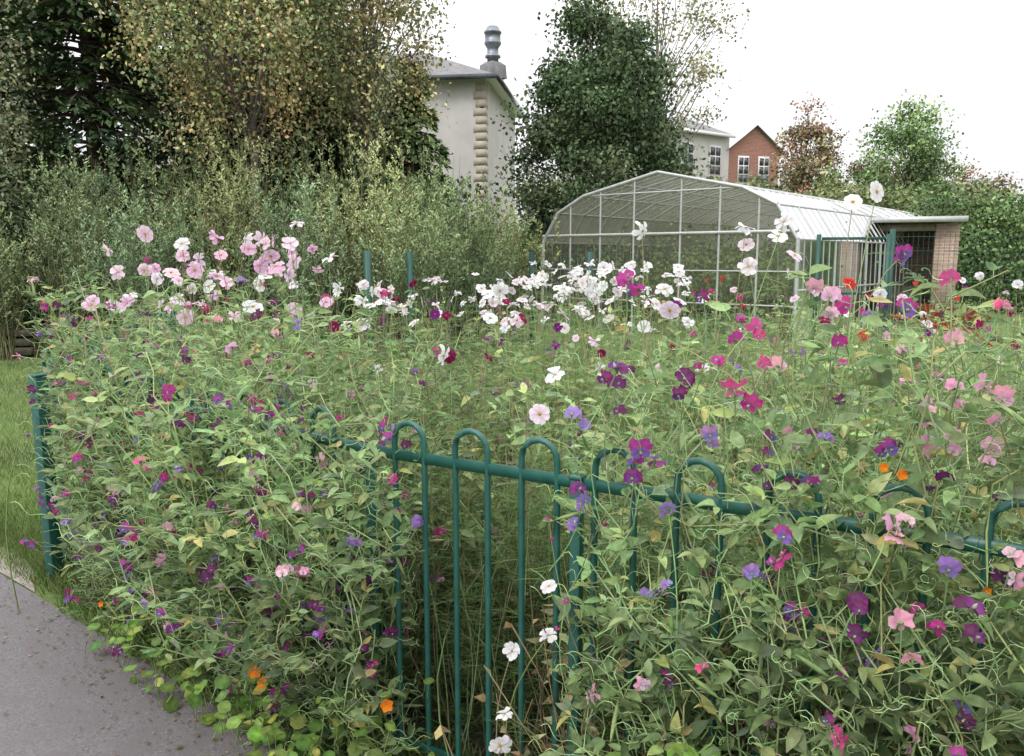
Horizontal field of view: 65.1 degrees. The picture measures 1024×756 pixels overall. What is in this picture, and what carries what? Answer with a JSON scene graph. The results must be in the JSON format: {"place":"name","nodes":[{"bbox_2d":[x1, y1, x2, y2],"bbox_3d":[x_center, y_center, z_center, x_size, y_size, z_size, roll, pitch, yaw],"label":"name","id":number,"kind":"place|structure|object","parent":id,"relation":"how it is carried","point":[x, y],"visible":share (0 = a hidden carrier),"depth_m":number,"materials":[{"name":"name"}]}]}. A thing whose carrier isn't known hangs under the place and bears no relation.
{"place":"outdoors","nodes":[
{"label":"outdoors","id":0,"kind":"place"},
{"bbox_2d":[2,216,21,248],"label":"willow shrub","id":1,"kind":"object","parent":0,"point":[15,226],"visible":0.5,"depth_m":13.47,"materials":[{"name":"green plant"}]},
{"bbox_2d":[0,547,34,591],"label":"curb","id":2,"kind":"structure","parent":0,"point":[17,579],"depth_m":4.11,"materials":[{"name":"grey concrete"}]},
{"bbox_2d":[0,574,277,755],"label":"asphalt path","id":3,"kind":"structure","parent":0,"point":[31,690],"depth_m":2.90,"materials":[{"name":"grey asphalt"}]},
{"bbox_2d":[0,577,287,755],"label":"fallen leaves","id":4,"kind":"object","parent":3,"relation":"on","point":[179,746],"visible":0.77,"depth_m":3.02,"materials":[{"name":"brown plant"}]},
{"bbox_2d":[127,79,514,281],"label":"walls","id":5,"kind":"structure","parent":0,"point":[459,138],"depth_m":29.29,"materials":[{"name":"white paint"}]},
{"bbox_2d":[105,73,525,117],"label":"eaves and gutter","id":6,"kind":"object","parent":5,"relation":"attached to","point":[497,83],"visible":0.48,"depth_m":29.24,"materials":[{"name":"white paint"}]},
{"bbox_2d":[152,53,489,83],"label":"hipped roof","id":7,"kind":"structure","parent":5,"relation":"on","point":[456,68],"depth_m":29.69,"materials":[{"name":"stone"}]},
{"bbox_2d":[480,25,506,79],"bbox_3d":[-0.742,-12.453,31.095,0.778,2.240,0.778,8,12,44],"label":"flue cowl","id":8,"kind":"object","parent":7,"relation":"on","point":[492,43],"visible":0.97,"depth_m":30.84,"materials":[{"name":"metal"}]},
{"bbox_2d":[473,82,487,228],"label":"quoins","id":9,"kind":"object","parent":5,"relation":"attached to","point":[480,97],"visible":0.55,"depth_m":29.07,"materials":[{"name":"stone"}]},
{"bbox_2d":[0,261,1023,750],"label":"ground","id":10,"kind":"structure","parent":0,"point":[50,597],"depth_m":11.97,"materials":[{"name":"green plant"}]},
{"bbox_2d":[0,328,37,355],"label":"bench","id":11,"kind":"object","parent":10,"relation":"on","point":[23,342],"visible":0.4,"depth_m":13.00,"materials":[{"name":"brown wood"}]},
{"bbox_2d":[0,0,69,248],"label":"conifer tree","id":12,"kind":"object","parent":10,"relation":"on","point":[11,29],"visible":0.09,"depth_m":18.30,"materials":[{"name":"green plant"}]},
{"bbox_2d":[0,0,71,228],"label":"birch tree","id":13,"kind":"object","parent":10,"relation":"on","point":[4,63],"visible":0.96,"depth_m":14.71,"materials":[{"name":"green plant"}]},
{"bbox_2d":[3,146,87,203],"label":"background hedge","id":14,"kind":"object","parent":10,"relation":"on","point":[75,154],"depth_m":47.76,"materials":[{"name":"green plant"}]},
{"bbox_2d":[0,202,91,361],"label":"willow shrub","id":15,"kind":"object","parent":10,"relation":"on","point":[8,292],"visible":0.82,"depth_m":12.79,"materials":[{"name":"green plant"}]},
{"bbox_2d":[0,0,104,230],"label":"broadleaf tree","id":16,"kind":"object","parent":10,"relation":"on","point":[27,142],"visible":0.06,"depth_m":21.55,"materials":[{"name":"green plant"}]},
{"bbox_2d":[7,131,153,338],"bbox_3d":[-7.978,-2.602,15.043,2.365,3.906,2.435,-5,10,-29],"label":"willow shrub","id":17,"kind":"object","parent":10,"relation":"on","point":[106,180],"visible":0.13,"depth_m":14.83,"materials":[{"name":"green plant"}]},
{"bbox_2d":[0,137,165,355],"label":"willow shrub","id":18,"kind":"object","parent":10,"relation":"on","point":[78,222],"visible":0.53,"depth_m":12.98,"materials":[{"name":"green plant"}]},
{"bbox_2d":[0,0,196,341],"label":"conifer tree","id":19,"kind":"object","parent":10,"relation":"on","point":[66,19],"visible":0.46,"depth_m":15.76,"materials":[{"name":"green plant"}]},
{"bbox_2d":[51,185,223,360],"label":"willow shrub","id":20,"kind":"object","parent":10,"relation":"on","point":[138,286],"visible":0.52,"depth_m":12.32,"materials":[{"name":"green plant"}]},
{"bbox_2d":[68,0,263,195],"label":"broadleaf tree","id":21,"kind":"object","parent":10,"relation":"on","point":[144,130],"visible":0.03,"depth_m":21.62,"materials":[{"name":"green plant"}]},
{"bbox_2d":[99,115,250,341],"bbox_3d":[-6.302,-2.769,14.986,2.463,4.252,2.362,-7,11,-37],"label":"willow shrub","id":22,"kind":"object","parent":10,"relation":"on","point":[184,200],"visible":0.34,"depth_m":14.73,"materials":[{"name":"green plant"}]},
{"bbox_2d":[36,0,383,306],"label":"birch tree","id":23,"kind":"object","parent":10,"relation":"on","point":[244,27],"visible":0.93,"depth_m":14.14,"materials":[{"name":"green plant"}]},
{"bbox_2d":[137,0,313,329],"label":"conifer tree","id":24,"kind":"object","parent":10,"relation":"on","point":[186,155],"visible":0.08,"depth_m":17.25,"materials":[{"name":"green plant"}]},
{"bbox_2d":[152,114,306,355],"bbox_3d":[-4.548,-2.310,13.213,2.535,3.869,2.265,6,10,35],"label":"willow shrub","id":25,"kind":"object","parent":10,"relation":"on","point":[230,257],"visible":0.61,"depth_m":13.04,"materials":[{"name":"green plant"}]},
{"bbox_2d":[0,359,509,755],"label":"grass verge","id":26,"kind":"object","parent":10,"relation":"on","point":[33,556],"depth_m":4.42,"materials":[{"name":"green plant"}]},
{"bbox_2d":[0,165,527,339],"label":"background hedge","id":27,"kind":"object","parent":10,"relation":"on","point":[24,197],"visible":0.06,"depth_m":15.95,"materials":[{"name":"green plant"}]},
{"bbox_2d":[185,173,379,357],"bbox_3d":[-3.634,-1.740,12.552,2.892,2.940,2.406,0,8,0],"label":"willow shrub","id":28,"kind":"object","parent":10,"relation":"on","point":[305,270],"visible":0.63,"depth_m":12.50,"materials":[{"name":"green plant"}]},
{"bbox_2d":[211,1,390,336],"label":"conifer tree","id":29,"kind":"object","parent":10,"relation":"on","point":[338,162],"visible":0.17,"depth_m":16.88,"materials":[{"name":"green plant"}]},
{"bbox_2d":[238,104,365,343],"bbox_3d":[-3.897,-2.873,15.106,2.358,4.423,2.339,-3,9,-17],"label":"willow shrub","id":30,"kind":"object","parent":10,"relation":"on","point":[290,176],"visible":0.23,"depth_m":14.93,"materials":[{"name":"green plant"}]},
{"bbox_2d":[205,0,449,312],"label":"broadleaf tree","id":31,"kind":"object","parent":10,"relation":"on","point":[376,115],"visible":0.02,"depth_m":21.72,"materials":[{"name":"green plant"}]},
{"bbox_2d":[255,0,457,298],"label":"birch tree","id":32,"kind":"object","parent":10,"relation":"on","point":[365,105],"visible":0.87,"depth_m":15.39,"materials":[{"name":"green plant"}]},
{"bbox_2d":[293,124,430,353],"bbox_3d":[-2.470,-2.344,13.379,2.323,3.887,2.133,0,8,0],"label":"willow shrub","id":33,"kind":"object","parent":10,"relation":"on","point":[353,225],"visible":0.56,"depth_m":13.20,"materials":[{"name":"green plant"}]},
{"bbox_2d":[308,185,502,361],"bbox_3d":[-1.535,-1.705,12.693,2.778,2.827,2.224,-7,11,-39],"label":"willow shrub","id":34,"kind":"object","parent":10,"relation":"on","point":[446,257],"visible":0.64,"depth_m":12.60,"materials":[{"name":"green plant"}]},
{"bbox_2d":[344,55,469,324],"bbox_3d":[-2.311,-4.048,18.119,3.317,6.230,3.575,3,9,21],"label":"conifer tree","id":35,"kind":"object","parent":10,"relation":"on","point":[414,167],"visible":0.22,"depth_m":17.63,"materials":[{"name":"green plant"}]},
{"bbox_2d":[345,136,489,344],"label":"willow shrub","id":36,"kind":"object","parent":10,"relation":"on","point":[443,187],"visible":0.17,"depth_m":14.73,"materials":[{"name":"green plant"}]},
{"bbox_2d":[342,162,538,354],"bbox_3d":[-0.981,-2.073,13.637,2.987,3.276,2.603,2,9,15],"label":"willow shrub","id":37,"kind":"object","parent":10,"relation":"on","point":[474,244],"visible":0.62,"depth_m":13.44,"materials":[{"name":"green plant"}]},
{"bbox_2d":[363,251,592,367],"bbox_3d":[-0.492,-1.042,12.043,3.543,1.700,0.555,-3,9,-22],"label":"green fence","id":38,"kind":"object","parent":10,"relation":"on","point":[368,265],"visible":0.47,"depth_m":11.91,"materials":[{"name":"metal"}]},
{"bbox_2d":[444,192,573,346],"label":"willow shrub","id":39,"kind":"object","parent":10,"relation":"on","point":[516,266],"visible":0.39,"depth_m":15.10,"materials":[{"name":"green plant"}]},
{"bbox_2d":[85,462,991,755],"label":"nasturtium plants","id":40,"kind":"object","parent":10,"relation":"on","point":[257,734],"visible":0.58,"depth_m":2.59,"materials":[{"name":"green plant"}]},
{"bbox_2d":[490,233,671,313],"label":"background hedge","id":41,"kind":"object","parent":10,"relation":"on","point":[554,266],"visible":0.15,"depth_m":23.26,"materials":[{"name":"green plant"}]},
{"bbox_2d":[479,0,718,299],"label":"cypress tree","id":42,"kind":"object","parent":10,"relation":"on","point":[620,117],"visible":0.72,"depth_m":22.95,"materials":[{"name":"green plant"}]},
{"bbox_2d":[561,0,749,186],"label":"birch tree","id":43,"kind":"object","parent":10,"relation":"on","point":[702,67],"visible":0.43,"depth_m":28.69,"materials":[{"name":"green plant"}]},
{"bbox_2d":[541,170,918,341],"bbox_3d":[6.963,-3.306,21.512,6.763,3.382,12.591,7,11,39],"label":"greenhouse","id":44,"kind":"object","parent":10,"relation":"on","point":[764,208],"visible":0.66,"depth_m":18.11,"materials":[{"name":"metal"}]},
{"bbox_2d":[760,91,851,194],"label":"rowan tree","id":45,"kind":"object","parent":10,"relation":"on","point":[813,133],"visible":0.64,"depth_m":40.33,"materials":[{"name":"brown plant"}]},
{"bbox_2d":[793,155,868,252],"bbox_3d":[12.853,-6.291,33.502,4.252,5.864,4.289,7,11,40],"label":"broadleaf tree","id":46,"kind":"object","parent":10,"relation":"on","point":[832,178],"visible":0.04,"depth_m":32.84,"materials":[{"name":"green plant"}]},
{"bbox_2d":[639,170,1023,290],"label":"background hedge","id":47,"kind":"object","parent":10,"relation":"on","point":[886,200],"visible":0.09,"depth_m":30.37,"materials":[{"name":"green plant"}]},
{"bbox_2d":[836,153,892,196],"bbox_3d":[17.243,-7.548,39.236,3.706,6.650,3.499,0,8,0],"label":"copper beech tree","id":48,"kind":"object","parent":10,"relation":"on","point":[859,168],"visible":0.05,"depth_m":38.87,"materials":[{"name":"plant"}]},
{"bbox_2d":[843,89,974,213],"bbox_3d":[17.347,-8.043,35.146,5.766,8.844,5.792,0,8,0],"label":"broadleaf tree","id":49,"kind":"object","parent":10,"relation":"on","point":[923,161],"visible":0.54,"depth_m":34.04,"materials":[{"name":"green plant"}]},
{"bbox_2d":[884,165,938,191],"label":"broadleaf tree","id":50,"kind":"object","parent":10,"relation":"on","point":[893,180],"visible":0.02,"depth_m":44.34,"materials":[{"name":"green plant"}]},
{"bbox_2d":[869,216,968,319],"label":"brick outbuilding","id":51,"kind":"structure","parent":10,"relation":"on","point":[931,225],"depth_m":19.13,"materials":[{"name":"beige brick"}]},
{"bbox_2d":[884,229,1023,362],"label":"green fence","id":52,"kind":"object","parent":10,"relation":"on","point":[893,233],"visible":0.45,"depth_m":11.35,"materials":[{"name":"metal"}]},
{"bbox_2d":[811,234,891,365],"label":"green gate","id":53,"kind":"structure","parent":52,"relation":"attached to","point":[888,238],"depth_m":11.55,"materials":[{"name":"metal"}]},
{"bbox_2d":[892,179,1023,313],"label":"garden hedge","id":54,"kind":"object","parent":10,"relation":"on","point":[1007,216],"visible":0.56,"depth_m":23.35,"materials":[{"name":"green plant"}]},
{"bbox_2d":[945,161,1023,258],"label":"broadleaf tree","id":55,"kind":"object","parent":10,"relation":"on","point":[983,181],"visible":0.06,"depth_m":48.05,"materials":[{"name":"green plant"}]},
{"bbox_2d":[3,0,1023,260],"label":"sky","id":56,"kind":"structure","parent":0,"point":[859,56],"materials":[{"name":"white"}]},
{"bbox_2d":[484,579,648,755],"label":"white cosmos plant","id":57,"kind":"object","parent":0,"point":[504,741],"visible":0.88,"depth_m":2.03,"materials":[{"name":"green plant"}]},
{"bbox_2d":[557,131,729,271],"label":"rendered wall","id":58,"kind":"structure","parent":0,"point":[705,140],"depth_m":45.50,"materials":[{"name":"white paint"}]},
{"bbox_2d":[681,141,769,221],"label":"windows","id":59,"kind":"structure","parent":58,"relation":"attached to","point":[715,162],"depth_m":46.38,"materials":[{"name":"white paint"}]},
{"bbox_2d":[669,118,783,159],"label":"slate roofs","id":60,"kind":"structure","parent":58,"relation":"on","point":[712,131],"depth_m":46.01,"materials":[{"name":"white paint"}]},
{"bbox_2d":[727,127,778,261],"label":"brick gable","id":61,"kind":"structure","parent":58,"relation":"attached to","point":[755,143],"depth_m":46.97,"materials":[{"name":"red brick"}]},
{"bbox_2d":[303,398,1023,755],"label":"flower bed soil","id":62,"kind":"structure","parent":0,"point":[471,728],"depth_m":2.84,"materials":[{"name":"brown soil"}]},
{"bbox_2d":[11,257,464,755],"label":"sweet pea plants","id":63,"kind":"object","parent":62,"relation":"on","point":[269,605],"visible":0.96,"depth_m":2.53,"materials":[{"name":"green plant"}]},
{"bbox_2d":[0,181,1023,755],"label":"cosmos plants","id":64,"kind":"object","parent":62,"relation":"on","point":[538,415],"visible":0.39,"depth_m":3.25,"materials":[{"name":"green plant"}]},
{"bbox_2d":[27,305,1023,755],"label":"bow top fence","id":65,"kind":"object","parent":62,"relation":"on","point":[455,463],"visible":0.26,"depth_m":2.19,"materials":[{"name":"green metal"}]},
{"bbox_2d":[73,286,1023,712],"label":"sweet pea plants","id":66,"kind":"object","parent":62,"relation":"on","point":[533,428],"visible":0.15,"depth_m":3.53,"materials":[{"name":"green plant"}]},
{"bbox_2d":[108,283,1023,755],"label":"meadow flower plants","id":67,"kind":"object","parent":62,"relation":"on","point":[660,425],"visible":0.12,"depth_m":3.29,"materials":[{"name":"green plant"}]},
{"bbox_2d":[434,598,770,755],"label":"withered stalks","id":68,"kind":"object","parent":62,"relation":"on","point":[623,662],"visible":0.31,"depth_m":2.19,"materials":[{"name":"beige plant"}]},
{"bbox_2d":[528,244,1023,755],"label":"sweet pea plants","id":69,"kind":"object","parent":62,"relation":"on","point":[890,710],"visible":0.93,"depth_m":1.73,"materials":[{"name":"green plant"}]},
{"bbox_2d":[880,303,1003,360],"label":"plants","id":70,"kind":"object","parent":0,"point":[945,324],"visible":0.13,"depth_m":12.17,"materials":[{"name":"green plant"}]}
]}

